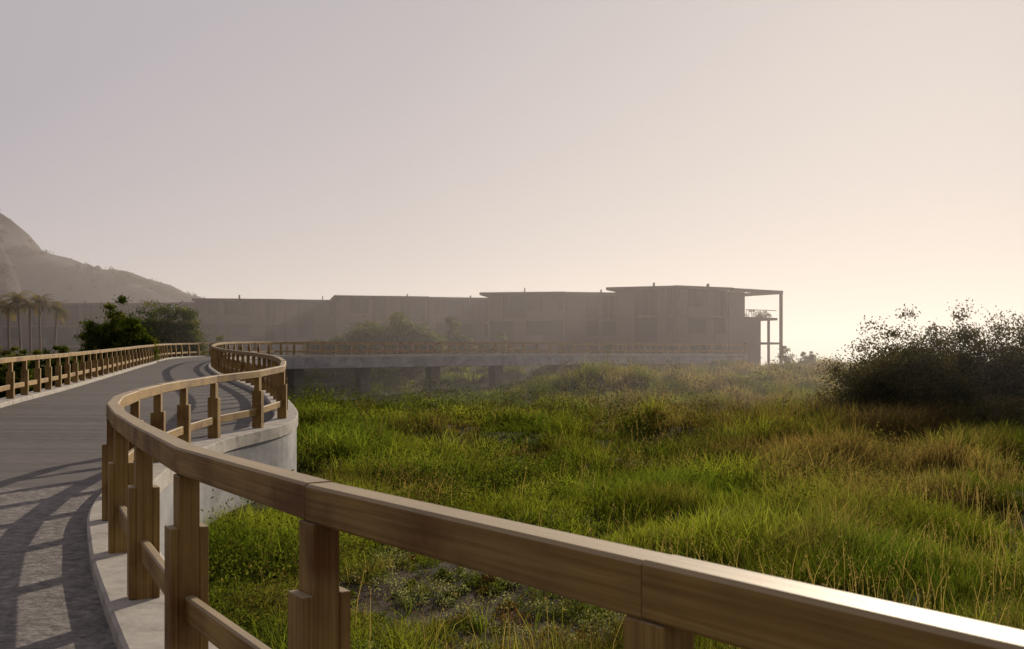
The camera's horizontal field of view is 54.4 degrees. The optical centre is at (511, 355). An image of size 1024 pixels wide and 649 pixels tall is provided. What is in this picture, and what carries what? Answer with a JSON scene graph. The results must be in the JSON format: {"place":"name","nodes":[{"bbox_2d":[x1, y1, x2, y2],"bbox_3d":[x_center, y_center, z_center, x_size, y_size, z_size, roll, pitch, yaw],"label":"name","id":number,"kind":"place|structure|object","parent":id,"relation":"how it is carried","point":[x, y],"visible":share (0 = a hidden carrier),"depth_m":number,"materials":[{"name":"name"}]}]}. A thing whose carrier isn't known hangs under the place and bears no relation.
{"place":"outdoors","nodes":[
{"label":"outdoors","id":0,"kind":"place"},
{"bbox_2d":[0,236,23,303],"label":"hill","id":1,"kind":"structure","parent":0,"point":[9,282],"depth_m":187.45,"materials":[{"name":"grey plant"}]},
{"bbox_2d":[0,305,116,358],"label":"windows","id":2,"kind":"structure","parent":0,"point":[65,335],"depth_m":152.99,"materials":[{"name":"grey glass"}]},
{"bbox_2d":[1,300,125,305],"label":"roof","id":3,"kind":"structure","parent":2,"relation":"on","point":[85,303],"depth_m":150.80,"materials":[{"name":"concrete"}]},
{"bbox_2d":[0,213,204,302],"label":"hill","id":4,"kind":"structure","parent":0,"point":[40,273],"depth_m":212.05,"materials":[{"name":"brown plant"}]},
{"bbox_2d":[0,0,1023,355],"label":"sky","id":5,"kind":"structure","parent":0,"point":[851,160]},
{"bbox_2d":[6,359,1023,648],"bbox_3d":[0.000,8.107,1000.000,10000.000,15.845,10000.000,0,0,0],"label":"ground","id":6,"kind":"structure","parent":0,"point":[418,609],"depth_m":12.82,"materials":[{"name":"soil"}]},
{"bbox_2d":[0,299,22,350],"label":"palm tree","id":7,"kind":"object","parent":6,"relation":"on","point":[7,310],"visible":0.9,"depth_m":117.90,"materials":[{"name":"green plant"}]},
{"bbox_2d":[0,346,32,397],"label":"shrub","id":8,"kind":"object","parent":6,"relation":"on","point":[17,367],"visible":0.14,"depth_m":49.84,"materials":[{"name":"green plant"}]},
{"bbox_2d":[1,290,33,354],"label":"palm tree","id":9,"kind":"object","parent":6,"relation":"on","point":[16,300],"visible":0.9,"depth_m":117.90,"materials":[{"name":"green plant"}]},
{"bbox_2d":[15,295,41,355],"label":"palm tree","id":10,"kind":"object","parent":6,"relation":"on","point":[25,302],"visible":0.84,"depth_m":117.89,"materials":[{"name":"green plant"}]},
{"bbox_2d":[23,291,53,359],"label":"palm tree","id":11,"kind":"object","parent":6,"relation":"on","point":[38,303],"visible":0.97,"depth_m":117.89,"materials":[{"name":"green plant"}]},
{"bbox_2d":[24,344,85,388],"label":"shrub","id":12,"kind":"object","parent":6,"relation":"on","point":[31,363],"visible":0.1,"depth_m":53.72,"materials":[{"name":"green plant"}]},
{"bbox_2d":[42,299,71,353],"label":"palm tree","id":13,"kind":"object","parent":6,"relation":"on","point":[59,312],"visible":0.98,"depth_m":117.84,"materials":[{"name":"green plant"}]},
{"bbox_2d":[0,305,125,357],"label":"walls","id":14,"kind":"structure","parent":6,"relation":"on","point":[24,322],"depth_m":153.26,"materials":[{"name":"concrete"}]},
{"bbox_2d":[71,295,161,376],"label":"shrub","id":15,"kind":"object","parent":6,"relation":"on","point":[110,335],"visible":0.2,"depth_m":59.47,"materials":[{"name":"green plant"}]},
{"bbox_2d":[117,300,208,356],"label":"shrub","id":16,"kind":"object","parent":6,"relation":"on","point":[165,331],"visible":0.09,"depth_m":85.56,"materials":[{"name":"green plant"}]},
{"bbox_2d":[128,305,198,329],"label":"windows","id":17,"kind":"structure","parent":6,"relation":"on","point":[197,307],"depth_m":151.20,"materials":[{"name":"glass"}]},
{"bbox_2d":[122,299,198,305],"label":"roof","id":18,"kind":"structure","parent":17,"relation":"on","point":[171,303],"depth_m":148.90,"materials":[{"name":"concrete"}]},
{"bbox_2d":[126,305,198,324],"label":"walls","id":19,"kind":"structure","parent":17,"relation":"on","point":[132,309],"depth_m":150.84,"materials":[{"name":"concrete"}]},
{"bbox_2d":[209,542,256,585],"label":"ground cover plant","id":20,"kind":"object","parent":6,"relation":"on","point":[230,566],"visible":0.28,"depth_m":12.92,"materials":[{"name":"green plant"}]},
{"bbox_2d":[199,301,284,354],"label":"walls","id":21,"kind":"structure","parent":6,"relation":"on","point":[255,320],"depth_m":140.04,"materials":[{"name":"concrete"}]},
{"bbox_2d":[202,301,274,354],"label":"windows","id":22,"kind":"structure","parent":21,"relation":"attached to","point":[211,331],"depth_m":140.25,"materials":[{"name":"glass"}]},
{"bbox_2d":[192,295,284,302],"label":"roof","id":23,"kind":"structure","parent":21,"relation":"on","point":[197,300],"depth_m":138.84,"materials":[{"name":"concrete"}]},
{"bbox_2d":[214,538,280,586],"bbox_3d":[-3.496,2.892,13.021,1.033,0.956,1.307,0,0,0],"label":"ground cover plant","id":24,"kind":"object","parent":6,"relation":"on","point":[251,561],"visible":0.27,"depth_m":13.14,"materials":[{"name":"green plant"}]},
{"bbox_2d":[220,595,287,648],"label":"ground cover plant","id":25,"kind":"object","parent":6,"relation":"on","point":[257,625],"visible":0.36,"depth_m":9.32,"materials":[{"name":"green plant"}]},
{"bbox_2d":[235,584,288,635],"bbox_3d":[-2.382,2.790,10.249,1.161,0.812,1.129,0,0,0],"label":"ground cover plant","id":26,"kind":"object","parent":6,"relation":"on","point":[267,610],"visible":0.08,"depth_m":10.27,"materials":[{"name":"green plant"}]},
{"bbox_2d":[238,598,287,646],"bbox_3d":[-2.339,2.719,9.588,1.274,0.799,1.212,0,0,0],"label":"ground cover plant","id":27,"kind":"object","parent":6,"relation":"on","point":[255,627],"visible":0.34,"depth_m":9.51,"materials":[{"name":"green plant"}]},
{"bbox_2d":[243,554,294,582],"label":"ground cover plant","id":28,"kind":"object","parent":6,"relation":"on","point":[266,571],"visible":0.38,"depth_m":13.06,"materials":[{"name":"green plant"}]},
{"bbox_2d":[285,302,335,354],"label":"walls","id":29,"kind":"structure","parent":6,"relation":"on","point":[323,320],"depth_m":142.25,"materials":[{"name":"concrete"}]},
{"bbox_2d":[279,296,335,302],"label":"roof","id":30,"kind":"structure","parent":29,"relation":"on","point":[298,300],"depth_m":141.21,"materials":[{"name":"concrete"}]},
{"bbox_2d":[297,302,335,354],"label":"windows","id":31,"kind":"structure","parent":6,"relation":"on","point":[305,331],"depth_m":142.69,"materials":[{"name":"glass"}]},
{"bbox_2d":[296,332,373,354],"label":"shrub","id":32,"kind":"object","parent":6,"relation":"on","point":[327,347],"visible":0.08,"depth_m":99.37,"materials":[{"name":"green plant"}]},
{"bbox_2d":[298,544,383,579],"bbox_3d":[-2.213,2.760,12.674,1.245,0.659,1.045,0,0,27],"label":"ground cover plant","id":33,"kind":"object","parent":6,"relation":"on","point":[343,571],"visible":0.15,"depth_m":12.68,"materials":[{"name":"green plant"}]},
{"bbox_2d":[283,584,419,648],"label":"ground cover plant","id":34,"kind":"object","parent":6,"relation":"on","point":[377,620],"visible":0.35,"depth_m":9.51,"materials":[{"name":"green plant"}]},
{"bbox_2d":[351,557,388,570],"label":"ground cover plant","id":35,"kind":"object","parent":6,"relation":"on","point":[366,563],"visible":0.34,"depth_m":13.00,"materials":[{"name":"green plant"}]},
{"bbox_2d":[0,354,747,648],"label":"elevated walkway","id":36,"kind":"structure","parent":6,"relation":"on","point":[63,578],"depth_m":13.55,"materials":[{"name":"concrete"}]},
{"bbox_2d":[0,343,689,398],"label":"wooden railing","id":37,"kind":"object","parent":36,"relation":"on","point":[107,365],"visible":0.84,"depth_m":38.27,"materials":[{"name":"brown wood"}]},
{"bbox_2d":[102,342,1023,648],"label":"wooden railing","id":38,"kind":"object","parent":36,"relation":"on","point":[668,600],"visible":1,"depth_m":2.95,"materials":[{"name":"brown wood"}]},
{"bbox_2d":[358,563,397,588],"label":"ground cover plant","id":39,"kind":"object","parent":6,"relation":"on","point":[384,573],"visible":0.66,"depth_m":12.09,"materials":[{"name":"green plant"}]},
{"bbox_2d":[350,298,424,333],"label":"windows","id":40,"kind":"structure","parent":6,"relation":"on","point":[408,307],"depth_m":134.01,"materials":[{"name":"glass"}]},
{"bbox_2d":[336,298,426,338],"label":"walls","id":41,"kind":"structure","parent":40,"relation":"on","point":[345,317],"depth_m":133.12,"materials":[{"name":"concrete"}]},
{"bbox_2d":[329,294,428,301],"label":"roof","id":42,"kind":"structure","parent":41,"relation":"on","point":[335,298],"depth_m":133.09,"materials":[{"name":"concrete"}]},
{"bbox_2d":[368,566,411,596],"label":"ground cover plant","id":43,"kind":"object","parent":6,"relation":"on","point":[391,585],"visible":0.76,"depth_m":11.72,"materials":[{"name":"green plant"}]},
{"bbox_2d":[367,545,416,570],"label":"ground cover plant","id":44,"kind":"object","parent":6,"relation":"on","point":[392,557],"visible":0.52,"depth_m":13.17,"materials":[{"name":"green plant"}]},
{"bbox_2d":[331,311,454,368],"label":"shrub","id":45,"kind":"object","parent":6,"relation":"on","point":[399,331],"visible":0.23,"depth_m":99.10,"materials":[{"name":"green plant"}]},
{"bbox_2d":[352,613,436,648],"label":"ground cover plant","id":46,"kind":"object","parent":6,"relation":"on","point":[391,635],"visible":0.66,"depth_m":8.98,"materials":[{"name":"green plant"}]},
{"bbox_2d":[390,588,408,598],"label":"ground cover plant","id":47,"kind":"object","parent":6,"relation":"on","point":[395,594],"visible":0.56,"depth_m":11.51,"materials":[{"name":"green plant"}]},
{"bbox_2d":[393,556,417,569],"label":"ground cover plant","id":48,"kind":"object","parent":6,"relation":"on","point":[404,564],"visible":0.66,"depth_m":12.98,"materials":[{"name":"green plant"}]},
{"bbox_2d":[369,601,445,639],"bbox_3d":[-1.024,2.646,9.872,0.811,0.514,0.704,0,0,-14],"label":"ground cover plant","id":49,"kind":"object","parent":6,"relation":"on","point":[413,624],"visible":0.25,"depth_m":9.78,"materials":[{"name":"green plant"}]},
{"bbox_2d":[389,590,429,608],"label":"ground cover plant","id":50,"kind":"object","parent":6,"relation":"on","point":[407,599],"visible":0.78,"depth_m":11.22,"materials":[{"name":"green plant"}]},
{"bbox_2d":[403,555,443,578],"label":"ground cover plant","id":51,"kind":"object","parent":6,"relation":"on","point":[426,564],"visible":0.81,"depth_m":12.57,"materials":[{"name":"green plant"}]},
{"bbox_2d":[415,557,439,567],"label":"ground cover plant","id":52,"kind":"object","parent":6,"relation":"on","point":[436,562],"visible":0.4,"depth_m":13.13,"materials":[{"name":"green plant"}]},
{"bbox_2d":[406,571,470,598],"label":"ground cover plant","id":53,"kind":"object","parent":6,"relation":"on","point":[455,586],"visible":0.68,"depth_m":11.59,"materials":[{"name":"green plant"}]},
{"bbox_2d":[415,575,461,606],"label":"ground cover plant","id":54,"kind":"object","parent":6,"relation":"on","point":[436,589],"visible":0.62,"depth_m":11.45,"materials":[{"name":"green plant"}]},
{"bbox_2d":[425,616,451,637],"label":"ground cover plant","id":55,"kind":"object","parent":6,"relation":"on","point":[440,627],"visible":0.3,"depth_m":9.94,"materials":[{"name":"green plant"}]},
{"bbox_2d":[431,568,450,578],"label":"ground cover plant","id":56,"kind":"object","parent":6,"relation":"on","point":[441,572],"visible":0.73,"depth_m":12.43,"materials":[{"name":"green plant"}]},
{"bbox_2d":[426,628,464,647],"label":"ground cover plant","id":57,"kind":"object","parent":6,"relation":"on","point":[446,639],"visible":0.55,"depth_m":9.51,"materials":[{"name":"green plant"}]},
{"bbox_2d":[435,593,455,606],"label":"ground cover plant","id":58,"kind":"object","parent":6,"relation":"on","point":[444,602],"visible":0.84,"depth_m":11.30,"materials":[{"name":"green plant"}]},
{"bbox_2d":[441,566,468,581],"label":"ground cover plant","id":59,"kind":"object","parent":6,"relation":"on","point":[449,578],"visible":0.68,"depth_m":12.35,"materials":[{"name":"green plant"}]},
{"bbox_2d":[435,316,478,353],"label":"shrub","id":60,"kind":"object","parent":6,"relation":"on","point":[454,332],"visible":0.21,"depth_m":105.67,"materials":[{"name":"green plant"}]},
{"bbox_2d":[436,600,485,624],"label":"ground cover plant","id":61,"kind":"object","parent":6,"relation":"on","point":[463,608],"visible":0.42,"depth_m":10.79,"materials":[{"name":"green plant"}]},
{"bbox_2d":[446,610,475,629],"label":"ground cover plant","id":62,"kind":"object","parent":6,"relation":"on","point":[457,620],"visible":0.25,"depth_m":10.41,"materials":[{"name":"green plant"}]},
{"bbox_2d":[435,300,487,346],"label":"windows","id":63,"kind":"structure","parent":6,"relation":"on","point":[454,308],"depth_m":137.40,"materials":[{"name":"glass"}]},
{"bbox_2d":[427,300,487,346],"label":"walls","id":64,"kind":"structure","parent":63,"relation":"on","point":[475,319],"depth_m":137.28,"materials":[{"name":"concrete"}]},
{"bbox_2d":[427,296,487,300],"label":"roof","id":65,"kind":"structure","parent":64,"relation":"on","point":[454,298],"depth_m":135.94,"materials":[{"name":"concrete"}]},
{"bbox_2d":[455,585,471,595],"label":"ground cover plant","id":66,"kind":"object","parent":6,"relation":"on","point":[465,589],"visible":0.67,"depth_m":11.78,"materials":[{"name":"green plant"}]},
{"bbox_2d":[444,610,488,631],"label":"ground cover plant","id":67,"kind":"object","parent":6,"relation":"on","point":[464,620],"visible":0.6,"depth_m":10.28,"materials":[{"name":"green plant"}]},
{"bbox_2d":[459,621,482,634],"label":"ground cover plant","id":68,"kind":"object","parent":6,"relation":"on","point":[467,627],"visible":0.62,"depth_m":10.07,"materials":[{"name":"green plant"}]},
{"bbox_2d":[459,574,484,588],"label":"ground cover plant","id":69,"kind":"object","parent":6,"relation":"on","point":[476,582],"visible":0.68,"depth_m":12.07,"materials":[{"name":"green plant"}]},
{"bbox_2d":[456,571,495,585],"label":"ground cover plant","id":70,"kind":"object","parent":6,"relation":"on","point":[466,576],"visible":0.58,"depth_m":12.18,"materials":[{"name":"green plant"}]},
{"bbox_2d":[467,628,506,648],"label":"ground cover plant","id":71,"kind":"object","parent":6,"relation":"on","point":[480,638],"visible":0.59,"depth_m":9.27,"materials":[{"name":"green plant"}]},
{"bbox_2d":[477,573,496,584],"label":"ground cover plant","id":72,"kind":"object","parent":6,"relation":"on","point":[484,579],"visible":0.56,"depth_m":12.18,"materials":[{"name":"green plant"}]},
{"bbox_2d":[476,580,506,595],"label":"ground cover plant","id":73,"kind":"object","parent":6,"relation":"on","point":[491,584],"visible":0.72,"depth_m":11.75,"materials":[{"name":"green plant"}]},
{"bbox_2d":[466,582,526,616],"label":"ground cover plant","id":74,"kind":"object","parent":6,"relation":"on","point":[509,598],"visible":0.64,"depth_m":11.05,"materials":[{"name":"green plant"}]},
{"bbox_2d":[490,623,512,635],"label":"ground cover plant","id":75,"kind":"object","parent":6,"relation":"on","point":[494,631],"visible":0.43,"depth_m":10.02,"materials":[{"name":"green plant"}]},
{"bbox_2d":[477,331,529,353],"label":"shrub","id":76,"kind":"object","parent":6,"relation":"on","point":[502,337],"visible":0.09,"depth_m":106.45,"materials":[{"name":"green plant"}]},
{"bbox_2d":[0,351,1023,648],"bbox_3d":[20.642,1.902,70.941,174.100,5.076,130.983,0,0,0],"label":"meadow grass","id":77,"kind":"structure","parent":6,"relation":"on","point":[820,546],"depth_m":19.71,"materials":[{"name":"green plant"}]},
{"bbox_2d":[488,619,540,647],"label":"ground cover plant","id":78,"kind":"object","parent":6,"relation":"on","point":[526,630],"visible":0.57,"depth_m":9.58,"materials":[{"name":"green plant"}]},
{"bbox_2d":[489,595,549,634],"bbox_3d":[0.082,2.710,10.187,0.690,0.518,0.786,0,0,0],"label":"ground cover plant","id":79,"kind":"object","parent":6,"relation":"on","point":[504,617],"visible":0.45,"depth_m":10.15,"materials":[{"name":"green plant"}]},
{"bbox_2d":[491,295,562,353],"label":"windows","id":80,"kind":"structure","parent":6,"relation":"on","point":[549,331],"depth_m":125.89,"materials":[{"name":"grey glass"}]},
{"bbox_2d":[479,288,565,297],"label":"roof","id":81,"kind":"structure","parent":80,"relation":"on","point":[485,294],"depth_m":124.67,"materials":[{"name":"concrete"}]},
{"bbox_2d":[488,295,565,353],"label":"walls","id":82,"kind":"structure","parent":80,"relation":"on","point":[550,311],"depth_m":125.24,"materials":[{"name":"concrete"}]},
{"bbox_2d":[500,588,567,618],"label":"ground cover plant","id":83,"kind":"object","parent":6,"relation":"on","point":[520,602],"visible":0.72,"depth_m":10.91,"materials":[{"name":"green plant"}]},
{"bbox_2d":[522,599,556,620],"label":"ground cover plant","id":84,"kind":"object","parent":6,"relation":"on","point":[539,604],"visible":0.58,"depth_m":10.83,"materials":[{"name":"green plant"}]},
{"bbox_2d":[516,584,578,608],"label":"ground cover plant","id":85,"kind":"object","parent":6,"relation":"on","point":[542,595],"visible":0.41,"depth_m":11.28,"materials":[{"name":"green plant"}]},
{"bbox_2d":[526,594,570,619],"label":"ground cover plant","id":86,"kind":"object","parent":6,"relation":"on","point":[545,606],"visible":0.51,"depth_m":10.88,"materials":[{"name":"green plant"}]},
{"bbox_2d":[537,621,564,636],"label":"ground cover plant","id":87,"kind":"object","parent":6,"relation":"on","point":[548,627],"visible":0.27,"depth_m":10.10,"materials":[{"name":"green plant"}]},
{"bbox_2d":[529,617,601,646],"bbox_3d":[0.531,2.756,9.630,0.748,0.421,0.663,0,0,0],"label":"ground cover plant","id":88,"kind":"object","parent":6,"relation":"on","point":[575,630],"visible":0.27,"depth_m":9.62,"materials":[{"name":"green plant"}]},
{"bbox_2d":[550,603,589,624],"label":"ground cover plant","id":89,"kind":"object","parent":6,"relation":"on","point":[573,615],"visible":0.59,"depth_m":10.66,"materials":[{"name":"green plant"}]},
{"bbox_2d":[545,600,597,623],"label":"ground cover plant","id":90,"kind":"object","parent":6,"relation":"on","point":[560,612],"visible":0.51,"depth_m":10.76,"materials":[{"name":"green plant"}]},
{"bbox_2d":[553,629,603,648],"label":"ground cover plant","id":91,"kind":"object","parent":6,"relation":"on","point":[575,639],"visible":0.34,"depth_m":9.47,"materials":[{"name":"green plant"}]},
{"bbox_2d":[570,613,622,644],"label":"ground cover plant","id":92,"kind":"object","parent":6,"relation":"on","point":[590,621],"visible":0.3,"depth_m":10.01,"materials":[{"name":"green plant"}]},
{"bbox_2d":[576,605,623,625],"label":"ground cover plant","id":93,"kind":"object","parent":6,"relation":"on","point":[605,613],"visible":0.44,"depth_m":10.62,"materials":[{"name":"green plant"}]},
{"bbox_2d":[586,295,614,353],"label":"windows","id":94,"kind":"structure","parent":6,"relation":"on","point":[608,327],"depth_m":126.56,"materials":[{"name":"glass"}]},
{"bbox_2d":[566,295,614,353],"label":"walls","id":95,"kind":"structure","parent":94,"relation":"on","point":[576,319],"depth_m":125.80,"materials":[{"name":"concrete"}]},
{"bbox_2d":[560,290,614,295],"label":"roof","id":96,"kind":"structure","parent":95,"relation":"on","point":[593,293],"depth_m":125.04,"materials":[{"name":"concrete"}]},
{"bbox_2d":[636,289,673,365],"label":"windows","id":97,"kind":"structure","parent":6,"relation":"on","point":[646,329],"depth_m":115.64,"materials":[{"name":"grey glass"}]},
{"bbox_2d":[606,283,675,291],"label":"roof","id":98,"kind":"structure","parent":97,"relation":"on","point":[653,287],"depth_m":115.00,"materials":[{"name":"concrete"}]},
{"bbox_2d":[674,289,727,364],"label":"walls","id":99,"kind":"structure","parent":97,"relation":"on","point":[706,312],"depth_m":115.62,"materials":[{"name":"concrete"}]},
{"bbox_2d":[671,284,733,290],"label":"roof","id":100,"kind":"structure","parent":99,"relation":"on","point":[706,287],"depth_m":114.91,"materials":[{"name":"concrete"}]},
{"bbox_2d":[688,290,722,365],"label":"windows","id":101,"kind":"structure","parent":6,"relation":"on","point":[696,325],"depth_m":116.23,"materials":[{"name":"glass"}]},
{"bbox_2d":[728,288,782,367],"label":"building","id":102,"kind":"structure","parent":6,"relation":"on","point":[743,329],"depth_m":119.55,"materials":[{"name":"concrete"}]},
{"bbox_2d":[745,310,771,318],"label":"terrace plant","id":103,"kind":"object","parent":102,"relation":"on","point":[764,315],"visible":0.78,"depth_m":121.20,"materials":[{"name":"green plant"}]},
{"bbox_2d":[777,345,816,366],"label":"shrub","id":104,"kind":"object","parent":6,"relation":"on","point":[808,359],"visible":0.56,"depth_m":112.03,"materials":[{"name":"green plant"}]},
{"bbox_2d":[835,338,985,421],"bbox_3d":[16.385,2.138,41.112,6.913,5.746,6.353,0,0,0],"label":"shrub","id":105,"kind":"object","parent":6,"relation":"on","point":[877,382],"visible":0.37,"depth_m":39.97,"materials":[{"name":"green plant"}]},
{"bbox_2d":[803,300,1023,420],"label":"shrub","id":106,"kind":"object","parent":6,"relation":"on","point":[1006,379],"visible":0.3,"depth_m":42.39,"materials":[{"name":"green plant"}]},
{"bbox_2d":[894,390,1023,434],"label":"shrub","id":107,"kind":"object","parent":6,"relation":"on","point":[1000,416],"visible":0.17,"depth_m":37.44,"materials":[{"name":"green plant"}]},
{"bbox_2d":[615,289,680,364],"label":"walls","id":108,"kind":"structure","parent":0,"point":[626,316],"depth_m":115.84,"materials":[{"name":"concrete"}]},
{"bbox_2d":[761,356,997,364],"bbox_3d":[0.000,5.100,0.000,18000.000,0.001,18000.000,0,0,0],"label":"sea","id":109,"kind":"structure","parent":0,"point":[763,361],"depth_m":1914.15,"materials":[{"name":"grey liquid"}]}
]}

